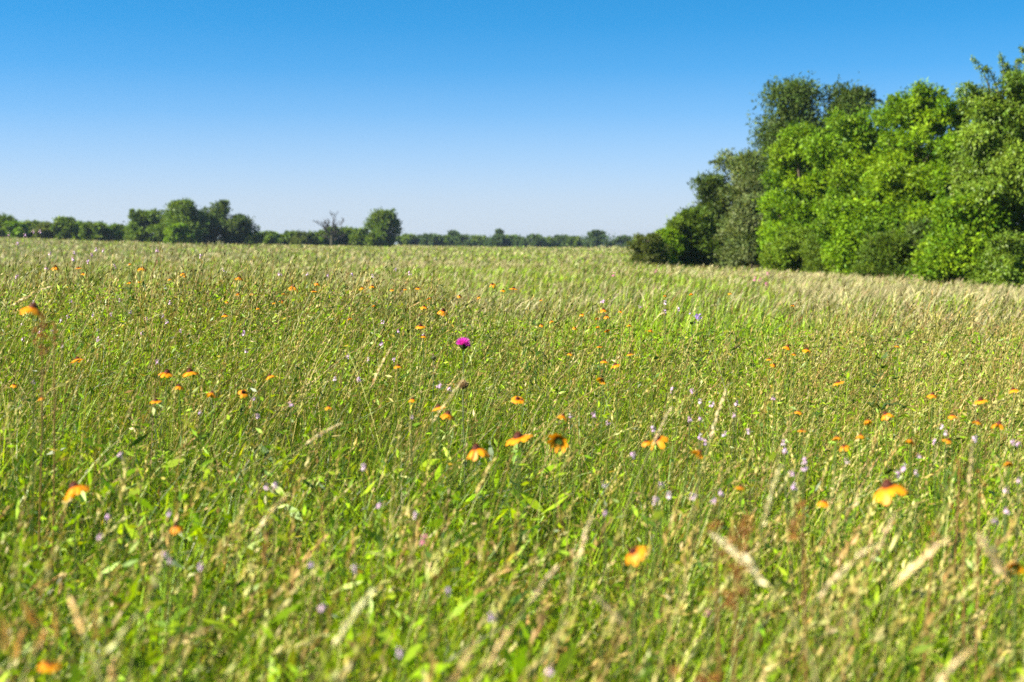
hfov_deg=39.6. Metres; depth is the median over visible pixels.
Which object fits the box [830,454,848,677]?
vervain
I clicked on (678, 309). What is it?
vervain
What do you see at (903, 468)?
vervain
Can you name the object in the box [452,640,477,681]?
straw stalk
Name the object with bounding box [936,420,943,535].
vervain
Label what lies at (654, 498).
vervain
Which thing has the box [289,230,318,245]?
bush
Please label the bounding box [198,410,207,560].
vervain
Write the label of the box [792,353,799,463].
coneflower
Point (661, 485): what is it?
vervain
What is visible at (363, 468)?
vervain
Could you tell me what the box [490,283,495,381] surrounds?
coneflower
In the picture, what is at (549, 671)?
vervain
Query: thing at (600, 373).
coneflower
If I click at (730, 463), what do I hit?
vervain
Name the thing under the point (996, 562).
straw stalk
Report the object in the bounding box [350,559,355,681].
vervain
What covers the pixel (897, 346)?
coneflower
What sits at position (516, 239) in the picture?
bush
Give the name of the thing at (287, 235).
bush
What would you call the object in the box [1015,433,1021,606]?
vervain
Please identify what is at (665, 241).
shrub
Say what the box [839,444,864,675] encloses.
coneflower
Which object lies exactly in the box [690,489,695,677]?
vervain
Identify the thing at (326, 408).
coneflower
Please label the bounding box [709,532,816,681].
straw stalk
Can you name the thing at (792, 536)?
dock plant
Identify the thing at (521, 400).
coneflower
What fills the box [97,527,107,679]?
vervain
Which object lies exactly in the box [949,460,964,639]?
dock plant
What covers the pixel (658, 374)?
coneflower
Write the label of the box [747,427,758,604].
vervain
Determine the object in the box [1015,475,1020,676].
vervain
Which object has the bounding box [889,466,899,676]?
vervain
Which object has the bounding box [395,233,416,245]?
bush
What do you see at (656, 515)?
yellowing leaf
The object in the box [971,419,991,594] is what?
coneflower
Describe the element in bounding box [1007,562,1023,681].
coneflower
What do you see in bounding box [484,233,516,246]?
bush
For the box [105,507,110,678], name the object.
vervain
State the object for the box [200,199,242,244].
leafy tree
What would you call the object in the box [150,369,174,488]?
coneflower
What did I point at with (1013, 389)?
coneflower
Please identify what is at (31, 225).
bush
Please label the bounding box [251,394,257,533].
vervain
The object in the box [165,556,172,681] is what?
vervain
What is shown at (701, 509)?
vervain
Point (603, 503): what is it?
vervain
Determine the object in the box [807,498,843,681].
coneflower
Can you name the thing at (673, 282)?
field grass
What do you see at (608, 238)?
wood
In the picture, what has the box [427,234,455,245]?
bush
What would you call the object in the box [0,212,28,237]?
bush
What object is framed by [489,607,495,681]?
vervain
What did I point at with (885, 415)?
coneflower
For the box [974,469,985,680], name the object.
dock plant
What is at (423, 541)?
pink wildflower
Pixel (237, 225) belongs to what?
leafy tree
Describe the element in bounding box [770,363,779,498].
coneflower
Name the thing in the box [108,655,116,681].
straw stalk
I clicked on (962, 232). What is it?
bush
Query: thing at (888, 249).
bush
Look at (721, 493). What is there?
vervain
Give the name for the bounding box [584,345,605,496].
coneflower
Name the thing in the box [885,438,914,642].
coneflower
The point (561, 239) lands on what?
bush
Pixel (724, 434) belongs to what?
vervain
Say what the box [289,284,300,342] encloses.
coneflower
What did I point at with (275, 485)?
vervain
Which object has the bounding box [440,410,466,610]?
coneflower
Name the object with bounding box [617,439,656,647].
coneflower
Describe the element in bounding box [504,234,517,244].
bush
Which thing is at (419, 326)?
coneflower
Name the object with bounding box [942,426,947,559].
vervain
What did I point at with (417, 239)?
bush
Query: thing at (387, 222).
round tree
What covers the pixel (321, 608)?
vervain
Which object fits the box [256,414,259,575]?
vervain
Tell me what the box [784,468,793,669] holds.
vervain
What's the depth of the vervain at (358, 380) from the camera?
4.66 m
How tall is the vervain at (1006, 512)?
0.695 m
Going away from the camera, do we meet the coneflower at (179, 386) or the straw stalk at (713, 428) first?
the straw stalk at (713, 428)
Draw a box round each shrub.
[617,232,673,265]
[649,236,673,266]
[654,227,685,266]
[665,214,693,265]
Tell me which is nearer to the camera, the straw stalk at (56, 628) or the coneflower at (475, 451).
the straw stalk at (56, 628)
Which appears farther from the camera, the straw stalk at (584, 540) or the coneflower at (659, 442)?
the coneflower at (659, 442)
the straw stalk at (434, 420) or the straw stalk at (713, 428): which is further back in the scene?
the straw stalk at (434, 420)
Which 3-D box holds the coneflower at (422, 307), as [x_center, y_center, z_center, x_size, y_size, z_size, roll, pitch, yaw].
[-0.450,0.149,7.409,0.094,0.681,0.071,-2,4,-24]
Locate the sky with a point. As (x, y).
(546, 118)
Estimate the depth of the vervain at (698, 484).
3.85 m
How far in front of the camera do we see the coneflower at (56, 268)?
9.55 m
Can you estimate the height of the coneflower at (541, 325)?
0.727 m
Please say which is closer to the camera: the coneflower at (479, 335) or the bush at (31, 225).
the coneflower at (479, 335)
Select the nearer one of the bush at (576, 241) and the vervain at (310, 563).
the vervain at (310, 563)
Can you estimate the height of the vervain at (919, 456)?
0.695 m
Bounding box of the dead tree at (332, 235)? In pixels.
[313,211,344,245]
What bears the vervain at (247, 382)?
on the ground at (316, 398)
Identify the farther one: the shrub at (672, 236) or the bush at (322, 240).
the bush at (322, 240)
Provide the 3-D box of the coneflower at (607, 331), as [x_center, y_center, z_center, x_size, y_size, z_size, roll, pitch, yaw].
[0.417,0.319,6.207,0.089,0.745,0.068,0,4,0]
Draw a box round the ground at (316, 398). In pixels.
[0,238,1022,681]
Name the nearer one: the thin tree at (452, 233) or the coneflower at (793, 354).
the coneflower at (793, 354)
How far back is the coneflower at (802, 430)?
3.61 m
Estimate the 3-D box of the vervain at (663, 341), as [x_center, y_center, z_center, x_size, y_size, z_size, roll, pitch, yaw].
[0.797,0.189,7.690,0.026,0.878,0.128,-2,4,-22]
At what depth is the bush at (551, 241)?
462.97 m
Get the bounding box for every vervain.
[57,346,63,445]
[67,311,80,398]
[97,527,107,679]
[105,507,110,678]
[117,448,131,651]
[142,331,149,408]
[155,359,161,499]
[162,548,170,681]
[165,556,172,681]
[167,506,180,681]
[197,554,204,681]
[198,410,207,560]
[241,331,244,422]
[245,347,251,441]
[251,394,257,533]
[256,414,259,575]
[264,474,278,681]
[264,480,269,678]
[289,402,293,558]
[308,556,313,681]
[318,596,325,681]
[333,377,336,549]
[342,355,348,463]
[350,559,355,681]
[357,377,362,481]
[360,461,365,675]
[367,356,370,465]
[376,494,399,681]
[392,357,397,462]
[393,325,411,440]
[397,638,403,681]
[404,512,417,681]
[411,413,413,543]
[414,330,430,435]
[428,381,441,530]
[444,579,450,681]
[447,385,450,504]
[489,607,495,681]
[546,659,553,681]
[569,413,579,613]
[583,420,610,665]
[584,412,595,595]
[599,296,604,408]
[600,507,607,670]
[602,476,615,678]
[629,451,634,675]
[648,491,658,681]
[651,423,661,602]
[658,302,665,403]
[658,482,663,681]
[664,310,678,415]
[666,487,671,681]
[668,305,679,436]
[670,387,676,550]
[670,415,692,582]
[673,385,692,557]
[683,434,703,596]
[687,437,705,627]
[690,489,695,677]
[693,413,701,602]
[694,398,701,546]
[698,427,725,648]
[705,494,716,681]
[707,412,735,609]
[708,488,723,657]
[709,396,718,594]
[733,400,738,613]
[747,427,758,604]
[768,396,775,570]
[781,435,807,675]
[783,445,798,670]
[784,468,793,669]
[789,476,796,680]
[795,455,806,662]
[795,459,806,678]
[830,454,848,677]
[876,456,906,675]
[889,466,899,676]
[904,449,921,681]
[909,466,917,661]
[933,437,943,631]
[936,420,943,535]
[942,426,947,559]
[968,432,977,639]
[993,512,998,681]
[999,480,1008,646]
[1003,506,1008,674]
[1011,433,1022,615]
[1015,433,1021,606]
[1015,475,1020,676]
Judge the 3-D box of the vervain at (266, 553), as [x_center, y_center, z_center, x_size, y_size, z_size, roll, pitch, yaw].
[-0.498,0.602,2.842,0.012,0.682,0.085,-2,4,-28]
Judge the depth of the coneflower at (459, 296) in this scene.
7.97 m
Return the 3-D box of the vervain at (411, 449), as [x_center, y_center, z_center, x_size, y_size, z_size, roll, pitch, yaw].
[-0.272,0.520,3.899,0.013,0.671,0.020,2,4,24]
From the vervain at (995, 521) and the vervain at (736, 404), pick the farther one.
the vervain at (736, 404)
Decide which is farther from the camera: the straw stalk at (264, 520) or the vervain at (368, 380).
the vervain at (368, 380)
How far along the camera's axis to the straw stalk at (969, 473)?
2.82 m
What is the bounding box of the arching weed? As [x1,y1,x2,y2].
[865,352,906,511]
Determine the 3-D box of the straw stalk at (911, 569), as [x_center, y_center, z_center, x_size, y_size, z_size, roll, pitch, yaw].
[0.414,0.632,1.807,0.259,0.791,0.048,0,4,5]
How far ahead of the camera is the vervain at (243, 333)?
6.14 m
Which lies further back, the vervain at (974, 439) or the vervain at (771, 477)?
the vervain at (771, 477)
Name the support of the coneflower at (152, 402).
on the ground at (316, 398)
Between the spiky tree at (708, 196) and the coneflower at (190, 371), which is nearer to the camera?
the coneflower at (190, 371)
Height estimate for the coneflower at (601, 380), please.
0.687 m
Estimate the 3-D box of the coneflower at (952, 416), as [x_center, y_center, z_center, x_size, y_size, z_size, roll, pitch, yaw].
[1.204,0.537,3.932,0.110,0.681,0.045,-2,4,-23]
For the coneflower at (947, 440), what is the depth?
3.42 m
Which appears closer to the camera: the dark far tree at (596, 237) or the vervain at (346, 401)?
the vervain at (346, 401)
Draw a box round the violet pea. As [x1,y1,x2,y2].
[680,313,709,442]
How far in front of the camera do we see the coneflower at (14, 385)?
4.52 m
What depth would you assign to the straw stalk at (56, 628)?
1.72 m
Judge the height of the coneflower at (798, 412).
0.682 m
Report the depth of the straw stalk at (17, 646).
1.77 m
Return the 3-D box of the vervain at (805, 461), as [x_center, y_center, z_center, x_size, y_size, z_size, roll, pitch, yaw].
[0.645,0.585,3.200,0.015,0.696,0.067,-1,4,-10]
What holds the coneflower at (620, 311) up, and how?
on the ground at (316, 398)
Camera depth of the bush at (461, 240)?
459.65 m
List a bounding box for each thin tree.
[447,229,459,245]
[495,228,504,233]
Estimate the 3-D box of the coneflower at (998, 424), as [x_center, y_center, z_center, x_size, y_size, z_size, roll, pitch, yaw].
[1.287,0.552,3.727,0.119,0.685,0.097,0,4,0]
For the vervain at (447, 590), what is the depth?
1.97 m
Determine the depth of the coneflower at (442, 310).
7.15 m
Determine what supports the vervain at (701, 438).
on the ground at (316, 398)
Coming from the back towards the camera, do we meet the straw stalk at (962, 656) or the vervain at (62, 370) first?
the vervain at (62, 370)
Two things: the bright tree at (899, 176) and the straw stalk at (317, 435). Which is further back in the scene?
the bright tree at (899, 176)
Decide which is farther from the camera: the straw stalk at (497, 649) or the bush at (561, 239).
the bush at (561, 239)
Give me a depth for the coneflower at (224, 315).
6.93 m
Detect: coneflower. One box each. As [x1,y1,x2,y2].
[3,302,43,658]
[4,383,17,521]
[37,660,60,681]
[38,397,63,507]
[52,265,59,306]
[62,356,86,480]
[63,480,92,669]
[138,266,146,304]
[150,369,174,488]
[150,398,166,547]
[170,383,196,550]
[170,523,184,681]
[182,368,212,504]
[203,391,215,532]
[211,313,231,397]
[234,275,247,330]
[234,390,251,535]
[253,374,274,504]
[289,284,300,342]
[313,281,324,344]
[325,405,345,586]
[348,318,353,413]
[355,286,370,361]
[385,397,415,523]
[392,364,406,459]
[403,288,414,342]
[405,324,424,450]
[405,334,438,430]
[418,305,427,419]
[433,404,454,596]
[437,308,447,445]
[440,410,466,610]
[454,294,461,372]
[467,443,503,669]
[470,296,486,390]
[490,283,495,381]
[496,289,504,390]
[501,431,532,642]
[505,398,529,607]
[509,286,515,389]
[511,396,528,575]
[532,433,569,675]
[539,299,542,414]
[539,323,548,462]
[547,320,564,454]
[555,352,572,484]
[557,413,588,634]
[572,326,585,431]
[579,313,588,443]
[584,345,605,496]
[585,318,601,451]
[589,325,610,431]
[590,359,609,488]
[591,308,612,395]
[593,314,609,373]
[596,378,619,543]
[598,329,614,452]
[611,362,633,514]
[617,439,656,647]
[619,310,627,431]
[621,324,635,477]
[626,352,643,483]
[626,546,655,681]
[638,434,667,679]
[648,329,662,453]
[689,293,703,416]
[692,449,715,663]
[722,484,770,678]
[728,292,740,402]
[755,358,771,466]
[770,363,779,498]
[770,409,801,596]
[783,344,802,462]
[791,304,804,436]
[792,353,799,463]
[794,428,811,598]
[796,348,823,513]
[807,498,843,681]
[810,435,842,652]
[823,380,844,551]
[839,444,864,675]
[840,433,864,628]
[861,418,891,642]
[864,478,927,681]
[880,411,902,550]
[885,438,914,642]
[894,345,902,475]
[903,392,937,545]
[923,438,951,629]
[936,413,956,587]
[960,460,1014,674]
[971,397,989,545]
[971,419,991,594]
[986,387,1018,533]
[988,421,1017,625]
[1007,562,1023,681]
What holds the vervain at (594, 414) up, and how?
on the ground at (316, 398)
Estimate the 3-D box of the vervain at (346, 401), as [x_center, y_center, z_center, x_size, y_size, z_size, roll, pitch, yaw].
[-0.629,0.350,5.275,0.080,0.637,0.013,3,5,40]
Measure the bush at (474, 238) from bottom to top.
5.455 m
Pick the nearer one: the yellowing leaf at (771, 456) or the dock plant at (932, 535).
the dock plant at (932, 535)
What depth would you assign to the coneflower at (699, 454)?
3.27 m
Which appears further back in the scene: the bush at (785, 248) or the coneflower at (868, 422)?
the bush at (785, 248)
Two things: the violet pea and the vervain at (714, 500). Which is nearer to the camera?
the vervain at (714, 500)
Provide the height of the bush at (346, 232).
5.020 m
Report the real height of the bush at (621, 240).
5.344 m
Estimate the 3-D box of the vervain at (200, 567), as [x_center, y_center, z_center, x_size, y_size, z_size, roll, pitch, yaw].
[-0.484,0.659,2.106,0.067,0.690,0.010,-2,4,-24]
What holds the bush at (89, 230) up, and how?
on the ground at (316, 398)
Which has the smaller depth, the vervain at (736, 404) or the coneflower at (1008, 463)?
the coneflower at (1008, 463)
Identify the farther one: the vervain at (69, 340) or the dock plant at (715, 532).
the vervain at (69, 340)
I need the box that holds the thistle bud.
[428,354,442,445]
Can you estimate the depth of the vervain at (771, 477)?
4.30 m
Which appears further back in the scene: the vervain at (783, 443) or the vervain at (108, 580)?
the vervain at (783, 443)
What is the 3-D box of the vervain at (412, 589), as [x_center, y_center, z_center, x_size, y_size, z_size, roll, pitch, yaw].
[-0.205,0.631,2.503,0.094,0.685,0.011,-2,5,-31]
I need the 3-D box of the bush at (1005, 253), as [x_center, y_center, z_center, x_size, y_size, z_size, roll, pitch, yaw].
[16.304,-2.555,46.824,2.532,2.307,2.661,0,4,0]
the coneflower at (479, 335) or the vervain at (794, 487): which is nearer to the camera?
the vervain at (794, 487)
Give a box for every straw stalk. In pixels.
[0,286,50,311]
[0,614,10,681]
[7,627,25,681]
[20,628,49,681]
[21,599,60,681]
[52,603,59,681]
[68,595,101,681]
[84,613,139,681]
[92,610,102,681]
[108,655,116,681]
[178,494,287,681]
[214,424,339,671]
[311,586,376,681]
[341,346,391,557]
[382,376,465,603]
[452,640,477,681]
[477,619,516,681]
[478,565,558,681]
[548,515,592,681]
[591,594,676,681]
[598,406,672,666]
[673,382,728,668]
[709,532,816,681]
[732,465,781,680]
[747,544,872,681]
[810,537,950,681]
[826,512,896,681]
[937,645,974,681]
[964,439,973,579]
[975,533,1023,603]
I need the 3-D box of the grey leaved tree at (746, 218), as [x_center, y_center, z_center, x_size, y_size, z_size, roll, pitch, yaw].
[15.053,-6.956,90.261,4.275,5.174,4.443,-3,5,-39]
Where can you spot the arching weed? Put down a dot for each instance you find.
(881, 373)
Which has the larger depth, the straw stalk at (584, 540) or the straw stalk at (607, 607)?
the straw stalk at (584, 540)
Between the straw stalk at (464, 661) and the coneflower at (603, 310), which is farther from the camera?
the coneflower at (603, 310)
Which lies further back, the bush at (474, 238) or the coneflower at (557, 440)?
the bush at (474, 238)
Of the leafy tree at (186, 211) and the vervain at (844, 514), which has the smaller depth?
the vervain at (844, 514)
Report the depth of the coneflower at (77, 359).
5.14 m
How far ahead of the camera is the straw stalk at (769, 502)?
2.21 m
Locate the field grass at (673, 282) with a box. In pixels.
[0,236,1023,411]
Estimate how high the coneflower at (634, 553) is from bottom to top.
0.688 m
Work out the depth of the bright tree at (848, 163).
72.82 m
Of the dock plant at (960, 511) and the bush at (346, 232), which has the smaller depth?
the dock plant at (960, 511)
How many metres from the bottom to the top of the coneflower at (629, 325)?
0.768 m
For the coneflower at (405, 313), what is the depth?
8.34 m
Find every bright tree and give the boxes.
[751,118,844,271]
[754,195,814,255]
[791,101,909,229]
[857,78,949,263]
[901,95,969,241]
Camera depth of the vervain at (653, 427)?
3.68 m
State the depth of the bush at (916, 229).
60.50 m
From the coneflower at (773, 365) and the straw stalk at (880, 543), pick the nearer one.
the straw stalk at (880, 543)
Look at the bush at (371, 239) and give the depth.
278.28 m
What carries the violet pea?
on the ground at (316, 398)
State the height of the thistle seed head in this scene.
0.672 m
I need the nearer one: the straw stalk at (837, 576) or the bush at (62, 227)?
the straw stalk at (837, 576)
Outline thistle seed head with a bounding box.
[458,379,478,555]
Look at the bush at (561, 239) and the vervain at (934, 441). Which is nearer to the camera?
the vervain at (934, 441)
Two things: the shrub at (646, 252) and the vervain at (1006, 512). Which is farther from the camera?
the shrub at (646, 252)
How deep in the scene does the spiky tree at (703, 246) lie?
92.02 m
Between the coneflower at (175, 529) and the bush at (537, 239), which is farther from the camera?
the bush at (537, 239)
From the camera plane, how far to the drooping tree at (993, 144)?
51.89 m
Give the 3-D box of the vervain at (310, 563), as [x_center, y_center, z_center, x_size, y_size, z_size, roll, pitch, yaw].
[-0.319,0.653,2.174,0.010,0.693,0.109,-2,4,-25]
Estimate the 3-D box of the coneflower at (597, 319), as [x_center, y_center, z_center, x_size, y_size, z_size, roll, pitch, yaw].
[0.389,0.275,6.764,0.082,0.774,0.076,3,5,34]
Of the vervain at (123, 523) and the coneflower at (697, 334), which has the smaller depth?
the vervain at (123, 523)
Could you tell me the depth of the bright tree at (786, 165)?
77.04 m
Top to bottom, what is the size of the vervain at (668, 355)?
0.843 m
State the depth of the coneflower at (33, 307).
3.12 m
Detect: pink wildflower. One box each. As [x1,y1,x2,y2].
[420,534,433,681]
[705,607,710,681]
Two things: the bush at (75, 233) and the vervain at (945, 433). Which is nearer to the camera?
the vervain at (945, 433)
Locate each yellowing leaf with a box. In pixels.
[500,342,512,466]
[651,509,663,681]
[746,452,776,646]
[984,394,1004,524]
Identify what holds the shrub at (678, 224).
on the ground at (316, 398)
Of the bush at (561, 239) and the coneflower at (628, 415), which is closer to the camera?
the coneflower at (628, 415)
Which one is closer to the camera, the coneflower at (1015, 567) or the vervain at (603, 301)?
the coneflower at (1015, 567)
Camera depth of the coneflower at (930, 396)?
4.34 m
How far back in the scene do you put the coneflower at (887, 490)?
2.47 m
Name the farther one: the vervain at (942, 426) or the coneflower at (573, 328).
the coneflower at (573, 328)
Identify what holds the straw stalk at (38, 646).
on the ground at (316, 398)
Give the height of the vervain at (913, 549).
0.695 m
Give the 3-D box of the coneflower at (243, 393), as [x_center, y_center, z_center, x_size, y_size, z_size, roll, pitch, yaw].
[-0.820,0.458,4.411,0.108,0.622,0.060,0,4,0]
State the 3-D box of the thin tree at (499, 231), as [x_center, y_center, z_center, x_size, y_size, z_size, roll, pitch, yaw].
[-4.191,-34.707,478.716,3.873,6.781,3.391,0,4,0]
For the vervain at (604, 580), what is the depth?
2.52 m
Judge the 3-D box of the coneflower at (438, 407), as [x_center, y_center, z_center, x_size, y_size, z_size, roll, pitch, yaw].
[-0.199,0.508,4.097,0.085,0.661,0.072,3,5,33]
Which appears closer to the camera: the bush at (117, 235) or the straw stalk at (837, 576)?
the straw stalk at (837, 576)
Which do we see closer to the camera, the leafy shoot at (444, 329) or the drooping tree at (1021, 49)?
the leafy shoot at (444, 329)
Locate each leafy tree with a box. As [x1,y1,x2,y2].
[123,207,167,242]
[158,198,212,244]
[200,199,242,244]
[220,212,260,245]
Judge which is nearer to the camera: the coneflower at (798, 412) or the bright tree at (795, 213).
the coneflower at (798, 412)
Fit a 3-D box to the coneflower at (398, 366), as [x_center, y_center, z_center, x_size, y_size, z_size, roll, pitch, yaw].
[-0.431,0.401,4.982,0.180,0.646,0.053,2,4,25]
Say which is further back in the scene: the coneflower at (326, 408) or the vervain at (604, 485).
the coneflower at (326, 408)
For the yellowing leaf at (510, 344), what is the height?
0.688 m
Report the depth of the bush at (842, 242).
65.11 m
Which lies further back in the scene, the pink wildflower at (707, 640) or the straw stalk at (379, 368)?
the straw stalk at (379, 368)
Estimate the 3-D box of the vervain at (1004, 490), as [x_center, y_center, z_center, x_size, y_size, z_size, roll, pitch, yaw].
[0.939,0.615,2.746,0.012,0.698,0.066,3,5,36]
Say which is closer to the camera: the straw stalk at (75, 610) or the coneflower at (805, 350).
the straw stalk at (75, 610)
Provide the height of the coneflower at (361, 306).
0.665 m
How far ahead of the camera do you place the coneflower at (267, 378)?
4.69 m
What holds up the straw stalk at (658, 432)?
on the ground at (316, 398)
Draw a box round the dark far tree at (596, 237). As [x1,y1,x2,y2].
[582,229,613,247]
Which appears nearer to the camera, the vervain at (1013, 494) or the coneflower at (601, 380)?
the vervain at (1013, 494)
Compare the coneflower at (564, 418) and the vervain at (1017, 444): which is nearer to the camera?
the vervain at (1017, 444)
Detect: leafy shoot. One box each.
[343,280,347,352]
[426,278,468,393]
[513,318,557,439]
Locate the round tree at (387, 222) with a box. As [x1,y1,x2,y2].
[362,207,403,245]
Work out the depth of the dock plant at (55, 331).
3.33 m
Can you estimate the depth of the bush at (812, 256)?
69.48 m
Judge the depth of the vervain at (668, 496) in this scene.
2.70 m
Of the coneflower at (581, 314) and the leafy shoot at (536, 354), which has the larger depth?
the coneflower at (581, 314)
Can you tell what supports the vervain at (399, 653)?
on the ground at (316, 398)
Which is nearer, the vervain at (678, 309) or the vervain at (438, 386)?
the vervain at (438, 386)
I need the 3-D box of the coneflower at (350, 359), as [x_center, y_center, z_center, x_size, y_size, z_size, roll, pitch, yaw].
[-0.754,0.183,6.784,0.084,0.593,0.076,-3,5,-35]
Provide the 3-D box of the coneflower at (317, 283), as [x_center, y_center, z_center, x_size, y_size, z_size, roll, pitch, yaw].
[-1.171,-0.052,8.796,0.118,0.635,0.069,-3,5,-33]
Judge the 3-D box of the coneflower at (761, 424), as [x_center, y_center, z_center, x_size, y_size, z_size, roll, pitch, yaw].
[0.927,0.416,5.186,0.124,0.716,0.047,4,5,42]
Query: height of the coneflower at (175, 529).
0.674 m
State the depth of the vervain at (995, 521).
2.46 m
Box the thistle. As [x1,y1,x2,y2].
[456,337,470,450]
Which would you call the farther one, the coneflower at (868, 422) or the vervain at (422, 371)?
the vervain at (422, 371)
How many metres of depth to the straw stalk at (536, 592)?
1.94 m
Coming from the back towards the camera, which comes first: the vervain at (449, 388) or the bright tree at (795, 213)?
the bright tree at (795, 213)
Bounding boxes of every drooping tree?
[941,51,1023,243]
[979,42,1023,223]
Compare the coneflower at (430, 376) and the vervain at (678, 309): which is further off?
the vervain at (678, 309)
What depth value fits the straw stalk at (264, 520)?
2.33 m
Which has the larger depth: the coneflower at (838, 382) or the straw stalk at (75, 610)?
the coneflower at (838, 382)
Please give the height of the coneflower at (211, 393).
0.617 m
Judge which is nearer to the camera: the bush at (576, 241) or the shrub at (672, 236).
the shrub at (672, 236)
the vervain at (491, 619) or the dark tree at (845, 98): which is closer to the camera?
the vervain at (491, 619)
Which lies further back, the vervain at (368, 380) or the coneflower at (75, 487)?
the vervain at (368, 380)
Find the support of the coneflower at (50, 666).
on the ground at (316, 398)
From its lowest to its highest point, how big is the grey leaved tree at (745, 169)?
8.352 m
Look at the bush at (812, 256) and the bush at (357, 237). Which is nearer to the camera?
the bush at (812, 256)
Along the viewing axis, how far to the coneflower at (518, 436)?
3.45 m
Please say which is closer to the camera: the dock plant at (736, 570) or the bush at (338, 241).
the dock plant at (736, 570)
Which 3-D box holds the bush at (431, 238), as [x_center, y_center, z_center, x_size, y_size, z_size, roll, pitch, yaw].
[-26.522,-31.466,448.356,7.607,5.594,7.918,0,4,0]
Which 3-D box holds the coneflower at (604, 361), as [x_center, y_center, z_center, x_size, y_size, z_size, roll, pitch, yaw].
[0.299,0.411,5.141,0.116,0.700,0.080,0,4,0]
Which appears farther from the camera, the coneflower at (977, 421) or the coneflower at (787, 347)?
the coneflower at (787, 347)
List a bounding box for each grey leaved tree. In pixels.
[701,147,784,267]
[707,191,768,268]
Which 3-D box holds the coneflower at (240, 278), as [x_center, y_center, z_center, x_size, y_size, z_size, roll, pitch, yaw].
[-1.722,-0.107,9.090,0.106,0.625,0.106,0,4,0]
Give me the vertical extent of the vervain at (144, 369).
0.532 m
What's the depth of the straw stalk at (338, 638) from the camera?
1.72 m
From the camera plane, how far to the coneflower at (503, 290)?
8.28 m
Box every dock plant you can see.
[32,314,50,630]
[49,323,63,659]
[668,664,723,681]
[706,512,757,681]
[706,519,721,681]
[786,500,826,681]
[921,520,936,681]
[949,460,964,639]
[950,497,969,679]
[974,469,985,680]
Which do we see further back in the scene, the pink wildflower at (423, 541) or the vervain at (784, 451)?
the vervain at (784, 451)
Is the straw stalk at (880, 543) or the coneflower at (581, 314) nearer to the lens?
the straw stalk at (880, 543)
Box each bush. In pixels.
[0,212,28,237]
[1,220,28,237]
[22,219,46,238]
[32,221,56,239]
[50,215,77,239]
[70,219,84,239]
[78,220,113,241]
[100,224,124,241]
[110,223,135,241]
[162,222,194,243]
[252,230,282,244]
[274,230,296,244]
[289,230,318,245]
[307,229,334,245]
[327,226,342,244]
[337,226,352,245]
[347,227,368,246]
[365,231,385,246]
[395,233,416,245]
[411,234,426,245]
[419,233,438,245]
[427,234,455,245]
[448,234,475,246]
[466,234,486,246]
[477,236,500,246]
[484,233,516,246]
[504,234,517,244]
[511,236,534,246]
[518,233,547,246]
[541,236,563,247]
[553,234,575,247]
[566,236,587,247]
[610,235,632,246]
[756,222,811,273]
[796,218,835,274]
[808,195,890,275]
[849,228,921,281]
[899,215,937,276]
[904,184,1016,284]
[965,229,1023,287]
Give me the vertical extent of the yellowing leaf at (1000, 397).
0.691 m
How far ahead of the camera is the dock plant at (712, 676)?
1.47 m
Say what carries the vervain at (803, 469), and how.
on the ground at (316, 398)
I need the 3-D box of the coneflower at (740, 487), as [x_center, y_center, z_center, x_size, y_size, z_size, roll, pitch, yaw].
[0.472,0.617,2.788,0.106,0.683,0.061,-1,4,-12]
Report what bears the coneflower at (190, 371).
on the ground at (316, 398)
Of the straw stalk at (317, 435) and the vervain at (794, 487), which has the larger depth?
the straw stalk at (317, 435)
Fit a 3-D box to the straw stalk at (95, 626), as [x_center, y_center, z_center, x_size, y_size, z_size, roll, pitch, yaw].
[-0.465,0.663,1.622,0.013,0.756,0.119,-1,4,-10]
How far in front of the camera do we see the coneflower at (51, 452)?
4.27 m
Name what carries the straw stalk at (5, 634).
on the ground at (316, 398)
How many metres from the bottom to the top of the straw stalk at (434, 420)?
0.796 m
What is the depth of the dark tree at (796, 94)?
98.99 m
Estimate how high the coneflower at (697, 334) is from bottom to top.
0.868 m
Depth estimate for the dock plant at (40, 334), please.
3.22 m
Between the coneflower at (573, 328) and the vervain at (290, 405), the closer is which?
the vervain at (290, 405)
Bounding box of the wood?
[218,230,644,245]
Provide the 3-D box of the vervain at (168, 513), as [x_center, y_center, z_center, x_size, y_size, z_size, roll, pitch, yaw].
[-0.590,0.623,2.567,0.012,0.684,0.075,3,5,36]
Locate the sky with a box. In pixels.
[0,0,1023,243]
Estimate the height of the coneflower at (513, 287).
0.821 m
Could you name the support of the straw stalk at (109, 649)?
on the ground at (316, 398)
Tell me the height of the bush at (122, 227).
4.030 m
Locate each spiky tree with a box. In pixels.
[665,204,719,267]
[687,169,734,265]
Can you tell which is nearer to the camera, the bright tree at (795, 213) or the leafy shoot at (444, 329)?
the leafy shoot at (444, 329)
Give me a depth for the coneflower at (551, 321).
6.64 m
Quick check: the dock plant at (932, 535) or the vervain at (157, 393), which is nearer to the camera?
the dock plant at (932, 535)
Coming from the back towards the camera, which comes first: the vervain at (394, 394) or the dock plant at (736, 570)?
the vervain at (394, 394)
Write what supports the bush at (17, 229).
on the ground at (316, 398)
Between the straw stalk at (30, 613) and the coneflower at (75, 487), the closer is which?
the straw stalk at (30, 613)
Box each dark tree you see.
[746,70,833,191]
[808,72,882,158]
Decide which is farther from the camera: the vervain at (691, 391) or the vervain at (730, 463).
the vervain at (691, 391)

